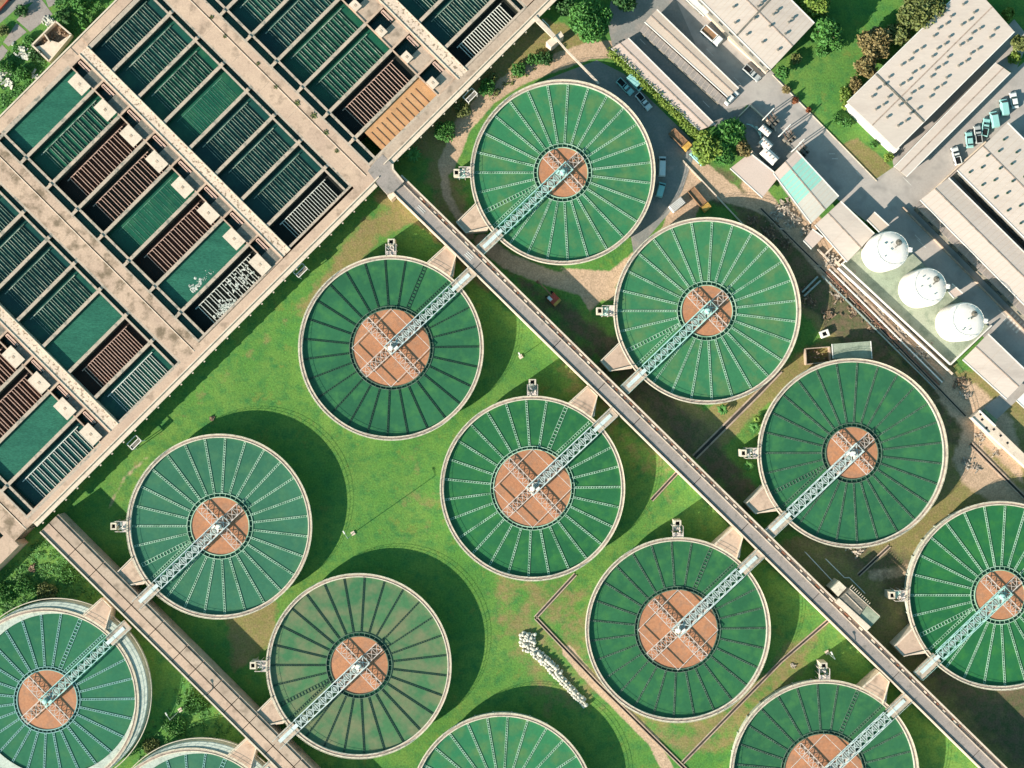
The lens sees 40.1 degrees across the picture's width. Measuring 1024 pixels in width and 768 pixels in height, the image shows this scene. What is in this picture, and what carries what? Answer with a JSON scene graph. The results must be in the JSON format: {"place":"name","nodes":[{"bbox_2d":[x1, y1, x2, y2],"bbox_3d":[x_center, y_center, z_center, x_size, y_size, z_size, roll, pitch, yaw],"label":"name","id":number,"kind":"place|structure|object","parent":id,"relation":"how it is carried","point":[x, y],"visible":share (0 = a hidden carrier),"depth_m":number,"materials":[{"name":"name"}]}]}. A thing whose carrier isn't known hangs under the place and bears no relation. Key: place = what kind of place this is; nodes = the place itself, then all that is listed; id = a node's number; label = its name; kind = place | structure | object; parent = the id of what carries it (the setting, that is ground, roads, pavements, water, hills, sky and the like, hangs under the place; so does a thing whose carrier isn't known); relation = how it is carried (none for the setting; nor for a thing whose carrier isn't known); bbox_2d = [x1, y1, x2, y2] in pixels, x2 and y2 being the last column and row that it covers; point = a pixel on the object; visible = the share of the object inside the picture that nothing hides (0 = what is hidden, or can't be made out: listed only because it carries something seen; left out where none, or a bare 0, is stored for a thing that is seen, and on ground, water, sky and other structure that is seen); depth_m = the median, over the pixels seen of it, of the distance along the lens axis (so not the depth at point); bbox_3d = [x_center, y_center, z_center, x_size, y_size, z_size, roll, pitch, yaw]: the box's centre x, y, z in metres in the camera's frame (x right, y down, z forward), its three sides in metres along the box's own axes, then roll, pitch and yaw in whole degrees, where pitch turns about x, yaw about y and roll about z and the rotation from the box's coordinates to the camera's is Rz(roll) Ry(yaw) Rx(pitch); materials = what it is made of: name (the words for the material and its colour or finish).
{"place":"outdoors","nodes":[
{"label":"outdoors","id":0,"kind":"place"},
{"bbox_2d":[0,0,34,22],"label":"road","id":1,"kind":"structure","parent":0,"point":[8,8],"depth_m":359.98,"materials":[{"name":"concrete"}]},
{"bbox_2d":[0,0,1023,767],"bbox_3d":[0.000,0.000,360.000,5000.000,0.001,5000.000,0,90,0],"label":"ground","id":2,"kind":"structure","parent":0,"point":[380,498],"depth_m":360.00,"materials":[{"name":"green plant"}]},
{"bbox_2d":[0,527,26,569],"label":"filter block","id":3,"kind":"structure","parent":2,"relation":"on","point":[10,548],"depth_m":353.00,"materials":[{"name":"beige concrete"}]},
{"bbox_2d":[0,492,35,540],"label":"gallery deck","id":4,"kind":"structure","parent":2,"relation":"on","point":[13,518],"depth_m":353.00,"materials":[{"name":"beige concrete"}]},
{"bbox_2d":[0,43,45,109],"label":"undergrowth","id":5,"kind":"object","parent":2,"relation":"on","point":[18,89],"visible":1,"depth_m":359.79,"materials":[{"name":"green plant"}]},
{"bbox_2d":[13,576,34,595],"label":"shrub","id":6,"kind":"object","parent":2,"relation":"on","point":[21,584],"visible":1,"depth_m":358.62,"materials":[{"name":"green plant"}]},
{"bbox_2d":[0,15,53,89],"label":"rubble heap","id":7,"kind":"object","parent":2,"relation":"on","point":[22,50],"visible":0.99,"depth_m":359.60,"materials":[{"name":"grey stone"}]},
{"bbox_2d":[17,0,51,31],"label":"yard","id":8,"kind":"structure","parent":2,"relation":"on","point":[38,10],"depth_m":359.97,"materials":[{"name":"grey concrete"}]},
{"bbox_2d":[36,582,56,600],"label":"shrub","id":9,"kind":"object","parent":2,"relation":"on","point":[44,593],"visible":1,"depth_m":358.83,"materials":[{"name":"green plant"}]},
{"bbox_2d":[0,536,96,618],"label":"undergrowth","id":10,"kind":"object","parent":2,"relation":"on","point":[42,575],"visible":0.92,"depth_m":359.80,"materials":[{"name":"green plant"}]},
{"bbox_2d":[31,21,73,62],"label":"ruined pit","id":11,"kind":"object","parent":2,"relation":"on","point":[52,40],"visible":1,"depth_m":358.50,"materials":[{"name":"beige concrete"}]},
{"bbox_2d":[0,322,111,518],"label":"filter block","id":12,"kind":"structure","parent":2,"relation":"on","point":[46,447],"depth_m":354.10,"materials":[{"name":"concrete"}]},
{"bbox_2d":[27,371,50,393],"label":"valve box","id":13,"kind":"object","parent":12,"relation":"on","point":[38,382],"visible":1,"depth_m":352.43,"materials":[{"name":"beige concrete"}]},
{"bbox_2d":[79,423,101,445],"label":"valve box","id":14,"kind":"object","parent":12,"relation":"on","point":[90,434],"visible":1,"depth_m":352.43,"materials":[{"name":"beige concrete"}]},
{"bbox_2d":[0,303,117,430],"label":"walkway","id":15,"kind":"structure","parent":2,"relation":"on","point":[71,383],"depth_m":353.00,"materials":[{"name":"beige concrete"}]},
{"bbox_2d":[0,0,132,134],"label":"perimeter walk","id":16,"kind":"structure","parent":2,"relation":"on","point":[61,63],"depth_m":353.00,"materials":[{"name":"beige concrete"}]},
{"bbox_2d":[59,564,77,583],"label":"shrub","id":17,"kind":"object","parent":2,"relation":"on","point":[68,572],"visible":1,"depth_m":359.07,"materials":[{"name":"green plant"}]},
{"bbox_2d":[0,597,151,767],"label":"clarifier tank","id":18,"kind":"object","parent":2,"relation":"on","point":[75,684],"visible":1,"depth_m":355.95,"materials":[{"name":"liquid"}]},
{"bbox_2d":[53,0,108,40],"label":"undergrowth","id":19,"kind":"object","parent":2,"relation":"on","point":[75,27],"visible":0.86,"depth_m":359.80,"materials":[{"name":"green plant"}]},
{"bbox_2d":[0,182,179,423],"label":"filter block","id":20,"kind":"structure","parent":2,"relation":"on","point":[89,331],"depth_m":355.00,"materials":[{"name":"liquid"}]},
{"bbox_2d":[0,145,199,362],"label":"gallery deck","id":21,"kind":"structure","parent":2,"relation":"on","point":[99,262],"depth_m":353.00,"materials":[{"name":"beige concrete"}]},
{"bbox_2d":[0,55,282,342],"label":"filter block","id":22,"kind":"structure","parent":2,"relation":"on","point":[131,210],"depth_m":354.67,"materials":[{"name":"liquid"}]},
{"bbox_2d":[93,98,116,121],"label":"valve box","id":23,"kind":"object","parent":22,"relation":"on","point":[104,109],"visible":1,"depth_m":352.43,"materials":[{"name":"beige concrete"}]},
{"bbox_2d":[222,227,245,250],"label":"valve box","id":24,"kind":"object","parent":22,"relation":"on","point":[233,238],"visible":1,"depth_m":352.43,"materials":[{"name":"beige concrete"}]},
{"bbox_2d":[163,715,185,737],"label":"shrub","id":25,"kind":"object","parent":2,"relation":"on","point":[174,724],"visible":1,"depth_m":359.05,"materials":[{"name":"green plant"}]},
{"bbox_2d":[125,678,231,762],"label":"undergrowth","id":26,"kind":"object","parent":2,"relation":"on","point":[220,726],"visible":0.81,"depth_m":359.82,"materials":[{"name":"green plant"}]},
{"bbox_2d":[39,513,320,767],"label":"raised channel","id":27,"kind":"object","parent":2,"relation":"on","point":[151,621],"visible":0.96,"depth_m":354.50,"materials":[{"name":"beige concrete"}]},
{"bbox_2d":[79,46,290,257],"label":"walkway","id":28,"kind":"structure","parent":2,"relation":"on","point":[184,151],"depth_m":353.00,"materials":[{"name":"beige concrete"}]},
{"bbox_2d":[183,691,207,714],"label":"shrub","id":29,"kind":"object","parent":2,"relation":"on","point":[197,703],"visible":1,"depth_m":358.91,"materials":[{"name":"green plant"}]},
{"bbox_2d":[15,173,378,544],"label":"perimeter walk","id":30,"kind":"structure","parent":2,"relation":"on","point":[288,264],"depth_m":353.00,"materials":[{"name":"beige concrete"}]},
{"bbox_2d":[132,737,274,767],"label":"clarifier tank","id":31,"kind":"object","parent":2,"relation":"on","point":[201,752],"visible":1,"depth_m":355.60,"materials":[{"name":"liquid"}]},
{"bbox_2d":[110,434,311,618],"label":"clarifier tank","id":32,"kind":"object","parent":2,"relation":"on","point":[216,526],"visible":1,"depth_m":355.95,"materials":[{"name":"liquid"}]},
{"bbox_2d":[88,0,352,249],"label":"filter block","id":33,"kind":"structure","parent":2,"relation":"on","point":[227,123],"depth_m":355.00,"materials":[{"name":"liquid"}]},
{"bbox_2d":[167,0,369,187],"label":"gallery deck","id":34,"kind":"structure","parent":2,"relation":"on","point":[263,78],"depth_m":353.00,"materials":[{"name":"beige concrete"}]},
{"bbox_2d":[204,0,456,165],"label":"filter block","id":35,"kind":"structure","parent":2,"relation":"on","point":[347,74],"depth_m":354.95,"materials":[{"name":"liquid"}]},
{"bbox_2d":[250,573,451,758],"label":"clarifier tank","id":36,"kind":"object","parent":2,"relation":"on","point":[355,665],"visible":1,"depth_m":355.95,"materials":[{"name":"liquid"}]},
{"bbox_2d":[368,155,403,201],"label":"channel junction","id":37,"kind":"object","parent":2,"relation":"on","point":[389,181],"visible":0.96,"depth_m":352.97,"materials":[{"name":"grey concrete"}]},
{"bbox_2d":[298,239,483,440],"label":"clarifier tank","id":38,"kind":"object","parent":2,"relation":"on","point":[390,345],"visible":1,"depth_m":355.95,"materials":[{"name":"liquid"}]},
{"bbox_2d":[379,0,467,79],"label":"walkway","id":39,"kind":"structure","parent":2,"relation":"on","point":[427,39],"depth_m":353.00,"materials":[{"name":"beige concrete"}]},
{"bbox_2d":[434,120,455,142],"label":"shrub","id":40,"kind":"object","parent":2,"relation":"on","point":[446,130],"visible":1,"depth_m":357.64,"materials":[{"name":"green plant"}]},
{"bbox_2d":[398,0,526,67],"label":"filter block","id":41,"kind":"structure","parent":2,"relation":"on","point":[465,33],"depth_m":355.10,"materials":[{"name":"concrete"}]},
{"bbox_2d":[370,0,555,166],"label":"perimeter walk","id":42,"kind":"structure","parent":2,"relation":"on","point":[476,68],"depth_m":353.00,"materials":[{"name":"concrete"}]},
{"bbox_2d":[418,711,586,767],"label":"clarifier tank","id":43,"kind":"object","parent":2,"relation":"on","point":[502,739],"visible":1,"depth_m":355.95,"materials":[{"name":"liquid"}]},
{"bbox_2d":[440,379,624,580],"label":"clarifier tank","id":44,"kind":"object","parent":2,"relation":"on","point":[532,485],"visible":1,"depth_m":355.95,"materials":[{"name":"liquid"}]},
{"bbox_2d":[453,79,655,264],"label":"clarifier tank","id":45,"kind":"object","parent":2,"relation":"on","point":[560,172],"visible":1,"depth_m":355.95,"materials":[{"name":"liquid"}]},
{"bbox_2d":[533,16,598,83],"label":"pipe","id":46,"kind":"object","parent":2,"relation":"on","point":[554,41],"visible":1,"depth_m":355.00,"materials":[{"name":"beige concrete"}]},
{"bbox_2d":[568,0,612,42],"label":"leafy tree","id":47,"kind":"object","parent":2,"relation":"on","point":[590,20],"visible":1,"depth_m":352.70,"materials":[{"name":"green plant"}]},
{"bbox_2d":[534,573,686,767],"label":"drain","id":48,"kind":"object","parent":2,"relation":"on","point":[590,675],"visible":1,"depth_m":359.83,"materials":[{"name":"concrete"}]},
{"bbox_2d":[607,47,699,138],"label":"hedge","id":49,"kind":"object","parent":2,"relation":"on","point":[676,114],"visible":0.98,"depth_m":357.83,"materials":[{"name":"green plant"}]},
{"bbox_2d":[609,0,745,126],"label":"yard","id":50,"kind":"structure","parent":2,"relation":"on","point":[625,25],"depth_m":359.98,"materials":[{"name":"concrete"}]},
{"bbox_2d":[611,38,714,129],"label":"long shed","id":51,"kind":"structure","parent":50,"relation":"on","point":[647,67],"depth_m":357.61,"materials":[{"name":"white paint"}]},
{"bbox_2d":[640,24,725,105],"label":"parking canopy","id":52,"kind":"object","parent":50,"relation":"on","point":[683,66],"visible":1,"depth_m":357.78,"materials":[{"name":"grey metal"}]},
{"bbox_2d":[644,9,738,96],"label":"long shed","id":53,"kind":"structure","parent":50,"relation":"on","point":[658,23],"depth_m":357.21,"materials":[{"name":"white paint"}]},
{"bbox_2d":[585,519,770,722],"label":"clarifier tank","id":54,"kind":"object","parent":2,"relation":"on","point":[677,627],"visible":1,"depth_m":355.95,"materials":[{"name":"liquid"}]},
{"bbox_2d":[596,217,800,404],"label":"clarifier tank","id":55,"kind":"object","parent":2,"relation":"on","point":[705,310],"visible":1,"depth_m":355.95,"materials":[{"name":"liquid"}]},
{"bbox_2d":[392,175,1006,767],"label":"raised channel","id":56,"kind":"object","parent":2,"relation":"on","point":[682,463],"visible":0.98,"depth_m":354.40,"materials":[{"name":"beige concrete"}]},
{"bbox_2d":[691,129,723,165],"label":"leafy tree","id":57,"kind":"object","parent":2,"relation":"on","point":[704,150],"visible":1,"depth_m":354.78,"materials":[{"name":"green plant"}]},
{"bbox_2d":[713,140,734,165],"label":"leafy tree","id":58,"kind":"object","parent":2,"relation":"on","point":[727,157],"visible":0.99,"depth_m":355.62,"materials":[{"name":"green plant"}]},
{"bbox_2d":[676,0,772,108],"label":"yard","id":59,"kind":"structure","parent":2,"relation":"on","point":[729,60],"depth_m":359.97,"materials":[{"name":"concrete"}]},
{"bbox_2d":[715,117,746,146],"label":"leafy tree","id":60,"kind":"object","parent":2,"relation":"on","point":[731,131],"visible":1,"depth_m":355.32,"materials":[{"name":"green plant"}]},
{"bbox_2d":[693,371,782,458],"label":"drain","id":61,"kind":"object","parent":2,"relation":"on","point":[727,424],"visible":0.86,"depth_m":359.75,"materials":[{"name":"concrete"}]},
{"bbox_2d":[730,153,776,197],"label":"shed","id":62,"kind":"structure","parent":2,"relation":"on","point":[755,174],"depth_m":357.28,"materials":[{"name":"white paint"}]},
{"bbox_2d":[682,619,828,763],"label":"drain","id":63,"kind":"object","parent":2,"relation":"on","point":[752,691],"visible":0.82,"depth_m":359.82,"materials":[{"name":"concrete"}]},
{"bbox_2d":[697,0,814,70],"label":"warehouse","id":64,"kind":"structure","parent":2,"relation":"on","point":[764,35],"depth_m":352.67,"materials":[{"name":"white paint"}]},
{"bbox_2d":[738,104,795,170],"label":"switchyard pad","id":65,"kind":"object","parent":2,"relation":"on","point":[751,114],"visible":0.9,"depth_m":359.88,"materials":[{"name":"concrete"}]},
{"bbox_2d":[746,214,816,307],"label":"rubble heap","id":66,"kind":"object","parent":2,"relation":"on","point":[753,219],"visible":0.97,"depth_m":359.68,"materials":[{"name":"stone"}]},
{"bbox_2d":[769,196,810,237],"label":"rubble heap","id":67,"kind":"object","parent":2,"relation":"on","point":[782,212],"visible":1,"depth_m":359.62,"materials":[{"name":"beige stone"}]},
{"bbox_2d":[773,150,838,223],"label":"workshop","id":68,"kind":"structure","parent":2,"relation":"on","point":[811,193],"depth_m":355.74,"materials":[{"name":"white paint"}]},
{"bbox_2d":[797,0,831,19],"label":"leafy tree","id":69,"kind":"object","parent":2,"relation":"on","point":[810,7],"visible":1,"depth_m":353.79,"materials":[{"name":"green plant"}]},
{"bbox_2d":[729,659,918,767],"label":"clarifier tank","id":70,"kind":"object","parent":2,"relation":"on","point":[824,721],"visible":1,"depth_m":355.95,"materials":[{"name":"liquid"}]},
{"bbox_2d":[810,14,841,46],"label":"leafy tree","id":71,"kind":"object","parent":2,"relation":"on","point":[825,30],"visible":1,"depth_m":353.76,"materials":[{"name":"green plant"}]},
{"bbox_2d":[738,358,947,547],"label":"clarifier tank","id":72,"kind":"object","parent":2,"relation":"on","point":[850,452],"visible":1,"depth_m":355.95,"materials":[{"name":"liquid"}]},
{"bbox_2d":[815,201,873,261],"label":"shed","id":73,"kind":"structure","parent":2,"relation":"on","point":[846,232],"depth_m":356.58,"materials":[{"name":"white paint"}]},
{"bbox_2d":[831,341,872,358],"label":"shed","id":74,"kind":"structure","parent":2,"relation":"on","point":[861,350],"depth_m":356.88,"materials":[{"name":"white paint"}]},
{"bbox_2d":[826,578,879,629],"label":"small building","id":75,"kind":"structure","parent":2,"relation":"on","point":[852,604],"depth_m":353.70,"materials":[{"name":"beige concrete"}]},
{"bbox_2d":[760,208,966,416],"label":"drain","id":76,"kind":"object","parent":2,"relation":"on","point":[911,360],"visible":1,"depth_m":359.81,"materials":[{"name":"concrete"}]},
{"bbox_2d":[852,55,876,78],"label":"leafy tree","id":77,"kind":"object","parent":2,"relation":"on","point":[864,66],"visible":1,"depth_m":355.17,"materials":[{"name":"brown plant"}]},
{"bbox_2d":[845,104,898,153],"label":"facade screen","id":78,"kind":"object","parent":2,"relation":"on","point":[870,129],"visible":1,"depth_m":356.79,"materials":[{"name":"white paint"}]},
{"bbox_2d":[856,26,891,59],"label":"leafy tree","id":79,"kind":"object","parent":2,"relation":"on","point":[874,40],"visible":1,"depth_m":354.23,"materials":[{"name":"brown plant"}]},
{"bbox_2d":[817,252,932,359],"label":"rubble heap","id":80,"kind":"object","parent":2,"relation":"on","point":[881,312],"visible":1,"depth_m":359.67,"materials":[{"name":"stone"}]},
{"bbox_2d":[831,266,944,379],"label":"pipe","id":81,"kind":"object","parent":2,"relation":"on","point":[893,328],"visible":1,"depth_m":359.41,"materials":[{"name":"metal"}]},
{"bbox_2d":[835,260,952,374],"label":"pipe","id":82,"kind":"object","parent":2,"relation":"on","point":[868,293],"visible":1,"depth_m":359.35,"materials":[{"name":"grey metal"}]},
{"bbox_2d":[821,281,970,392],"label":"rubble heap","id":83,"kind":"object","parent":2,"relation":"on","point":[851,310],"visible":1,"depth_m":359.65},
{"bbox_2d":[886,21,910,44],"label":"leafy tree","id":84,"kind":"object","parent":2,"relation":"on","point":[900,35],"visible":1,"depth_m":355.18,"materials":[{"name":"green plant"}]},
{"bbox_2d":[837,229,991,370],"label":"silo yard slab","id":85,"kind":"structure","parent":2,"relation":"on","point":[882,287],"depth_m":359.65,"materials":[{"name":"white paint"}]},
{"bbox_2d":[861,231,911,271],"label":"silo","id":86,"kind":"object","parent":85,"relation":"on","point":[885,251],"visible":1,"depth_m":350.64,"materials":[{"name":"white paint"}]},
{"bbox_2d":[898,268,949,307],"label":"silo","id":87,"kind":"object","parent":85,"relation":"on","point":[922,287],"visible":1,"depth_m":350.65,"materials":[{"name":"white paint"}]},
{"bbox_2d":[935,302,987,341],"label":"silo","id":88,"kind":"object","parent":85,"relation":"on","point":[962,321],"visible":1,"depth_m":350.65,"materials":[{"name":"white paint"}]},
{"bbox_2d":[896,0,946,31],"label":"leafy tree","id":89,"kind":"object","parent":2,"relation":"on","point":[915,15],"visible":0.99,"depth_m":353.14,"materials":[{"name":"green plant"}]},
{"bbox_2d":[847,0,1013,149],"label":"warehouse","id":90,"kind":"structure","parent":2,"relation":"on","point":[908,89],"depth_m":353.22,"materials":[{"name":"white paint"}]},
{"bbox_2d":[893,62,1009,176],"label":"canopy roof","id":91,"kind":"structure","parent":2,"relation":"on","point":[967,103],"depth_m":355.80,"materials":[{"name":"white paint"}]},
{"bbox_2d":[885,501,1023,690],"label":"clarifier tank","id":92,"kind":"object","parent":2,"relation":"on","point":[961,595],"visible":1,"depth_m":355.95,"materials":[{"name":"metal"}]},
{"bbox_2d":[893,20,1023,165],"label":"yard","id":93,"kind":"structure","parent":2,"relation":"on","point":[1000,54],"depth_m":359.98,"materials":[{"name":"concrete"}]},
{"bbox_2d":[962,333,1023,398],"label":"shed","id":94,"kind":"structure","parent":2,"relation":"on","point":[991,361],"depth_m":356.53,"materials":[{"name":"white paint"}]},
{"bbox_2d":[968,410,1023,467],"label":"pump chamber","id":95,"kind":"object","parent":2,"relation":"on","point":[987,427],"visible":1,"depth_m":357.40,"materials":[{"name":"beige concrete"}]},
{"bbox_2d":[969,442,1023,499],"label":"drain","id":96,"kind":"object","parent":2,"relation":"on","point":[996,469],"visible":1,"depth_m":359.80,"materials":[{"name":"concrete"}]},
{"bbox_2d":[547,60,693,252],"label":"service road","id":97,"kind":"structure","parent":0,"point":[659,124],"depth_m":359.98,"materials":[{"name":"grey asphalt"}]},
{"bbox_2d":[746,63,1023,366],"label":"road","id":98,"kind":"structure","parent":0,"point":[888,195],"depth_m":359.97,"materials":[{"name":"concrete"}]},
{"bbox_2d":[902,207,1023,330],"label":"boundary wall","id":99,"kind":"structure","parent":98,"relation":"on","point":[962,267],"depth_m":359.06,"materials":[{"name":"concrete"}]},
{"bbox_2d":[920,178,1023,304],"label":"warehouse","id":100,"kind":"structure","parent":98,"relation":"on","point":[976,231],"depth_m":354.64,"materials":[{"name":"white paint"}]},
{"bbox_2d":[914,201,1023,320],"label":"side canopy","id":101,"kind":"object","parent":100,"relation":"attached to","point":[972,261],"visible":1,"depth_m":356.28,"materials":[{"name":"grey metal"}]},
{"bbox_2d":[953,123,1023,247],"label":"warehouse","id":102,"kind":"structure","parent":98,"relation":"on","point":[988,176],"depth_m":352.71,"materials":[{"name":"white paint"}]},
{"bbox_2d":[981,381,1023,418],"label":"path","id":103,"kind":"structure","parent":0,"point":[998,406],"depth_m":359.97,"materials":[{"name":"concrete"}]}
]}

